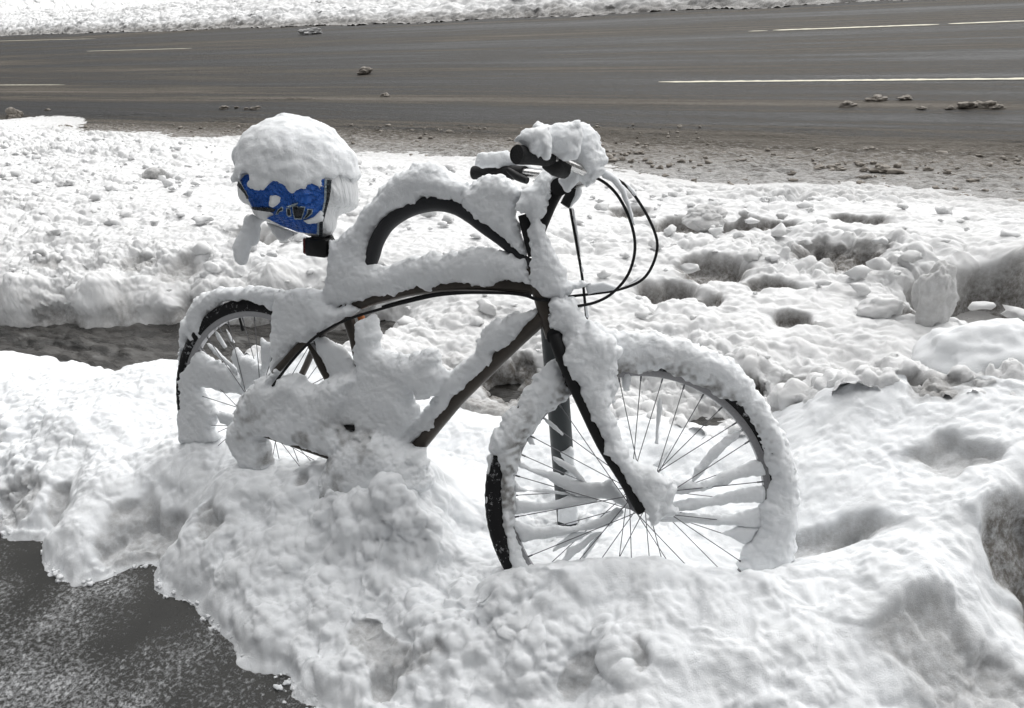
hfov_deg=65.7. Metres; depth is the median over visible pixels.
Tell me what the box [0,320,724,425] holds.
gutter
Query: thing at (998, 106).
slush clod
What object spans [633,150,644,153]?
slush clod
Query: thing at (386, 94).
slush clod
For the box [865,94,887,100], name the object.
slush clod
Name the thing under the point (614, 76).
road
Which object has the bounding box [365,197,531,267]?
chain lock
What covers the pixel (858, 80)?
lane marking
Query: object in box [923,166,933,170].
slush clod
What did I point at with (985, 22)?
lane marking
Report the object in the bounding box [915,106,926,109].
slush clod
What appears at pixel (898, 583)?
snowbank
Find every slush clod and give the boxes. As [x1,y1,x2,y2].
[5,107,23,118]
[219,105,228,109]
[249,106,260,109]
[297,28,321,34]
[357,66,372,74]
[380,92,389,96]
[606,153,617,161]
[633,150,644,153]
[813,164,825,169]
[830,165,846,170]
[839,101,857,106]
[855,174,872,178]
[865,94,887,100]
[868,164,890,173]
[886,168,908,173]
[896,95,912,99]
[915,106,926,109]
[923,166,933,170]
[957,102,976,107]
[966,178,979,182]
[972,100,998,108]
[989,104,1006,108]
[997,156,1007,160]
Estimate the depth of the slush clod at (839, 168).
5.37 m
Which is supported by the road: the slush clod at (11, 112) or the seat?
the slush clod at (11, 112)
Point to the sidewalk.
(130, 638)
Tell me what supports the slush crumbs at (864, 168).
on the road
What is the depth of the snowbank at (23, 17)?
22.20 m
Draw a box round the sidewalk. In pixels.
[0,533,315,707]
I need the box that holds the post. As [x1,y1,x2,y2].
[541,328,577,525]
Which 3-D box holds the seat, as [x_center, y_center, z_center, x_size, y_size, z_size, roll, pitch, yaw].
[-0.565,-0.445,2.080,0.307,0.355,0.326,8,31,24]
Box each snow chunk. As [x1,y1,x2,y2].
[142,167,166,179]
[461,398,509,415]
[682,205,727,232]
[855,294,905,318]
[911,260,958,326]
[911,318,1023,373]
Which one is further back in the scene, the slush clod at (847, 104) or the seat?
the slush clod at (847, 104)
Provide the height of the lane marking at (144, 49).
0.001 m
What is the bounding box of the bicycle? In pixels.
[176,120,800,571]
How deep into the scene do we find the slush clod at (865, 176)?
5.13 m
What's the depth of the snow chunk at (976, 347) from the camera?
2.26 m
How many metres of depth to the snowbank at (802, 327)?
3.90 m
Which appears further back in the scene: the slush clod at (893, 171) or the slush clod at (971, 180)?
the slush clod at (893, 171)
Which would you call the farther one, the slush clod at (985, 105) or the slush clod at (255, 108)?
the slush clod at (255, 108)
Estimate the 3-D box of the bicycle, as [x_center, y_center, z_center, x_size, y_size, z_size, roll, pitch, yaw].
[-0.177,-0.012,2.081,1.824,1.221,0.646,8,31,24]
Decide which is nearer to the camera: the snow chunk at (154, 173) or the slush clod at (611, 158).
the snow chunk at (154, 173)
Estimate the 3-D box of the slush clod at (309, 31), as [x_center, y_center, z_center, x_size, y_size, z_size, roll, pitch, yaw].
[-4.713,-7.494,18.445,0.739,0.172,0.253,8,31,24]
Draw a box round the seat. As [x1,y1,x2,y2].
[230,113,361,264]
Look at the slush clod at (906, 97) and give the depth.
7.01 m
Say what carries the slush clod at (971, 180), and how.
on the road
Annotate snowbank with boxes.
[0,0,905,35]
[0,115,1023,436]
[0,347,1023,707]
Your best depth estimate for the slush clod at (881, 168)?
5.23 m
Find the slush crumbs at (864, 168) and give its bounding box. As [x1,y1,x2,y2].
[83,123,1023,201]
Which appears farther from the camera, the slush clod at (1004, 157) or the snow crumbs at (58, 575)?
the slush clod at (1004, 157)
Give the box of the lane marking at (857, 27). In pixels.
[781,24,936,29]
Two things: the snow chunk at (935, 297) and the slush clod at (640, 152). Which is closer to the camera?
the snow chunk at (935, 297)
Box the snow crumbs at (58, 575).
[0,531,326,707]
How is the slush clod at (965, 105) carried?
on the road
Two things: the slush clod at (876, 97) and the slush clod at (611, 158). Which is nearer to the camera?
the slush clod at (611, 158)
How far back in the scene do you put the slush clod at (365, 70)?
11.65 m
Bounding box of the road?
[0,0,1023,322]
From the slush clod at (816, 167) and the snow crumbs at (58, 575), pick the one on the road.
the slush clod at (816, 167)
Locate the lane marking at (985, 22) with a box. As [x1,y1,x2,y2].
[950,20,1023,23]
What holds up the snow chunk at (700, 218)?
on the snowbank at (802, 327)
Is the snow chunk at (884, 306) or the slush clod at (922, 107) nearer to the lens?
the snow chunk at (884, 306)
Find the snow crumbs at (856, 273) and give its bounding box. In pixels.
[0,137,1023,358]
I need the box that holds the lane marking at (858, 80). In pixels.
[663,78,1023,81]
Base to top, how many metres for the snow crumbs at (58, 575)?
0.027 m
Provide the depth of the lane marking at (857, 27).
11.16 m
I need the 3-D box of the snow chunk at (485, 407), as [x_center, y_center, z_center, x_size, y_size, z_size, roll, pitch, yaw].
[-0.145,0.221,2.780,0.342,0.143,0.188,8,31,24]
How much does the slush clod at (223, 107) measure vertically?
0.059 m
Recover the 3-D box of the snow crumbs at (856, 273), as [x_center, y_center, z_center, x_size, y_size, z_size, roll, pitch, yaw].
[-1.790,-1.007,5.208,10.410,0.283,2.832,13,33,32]
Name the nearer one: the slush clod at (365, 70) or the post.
the post
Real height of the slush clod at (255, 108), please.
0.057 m
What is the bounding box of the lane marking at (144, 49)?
[103,48,186,50]

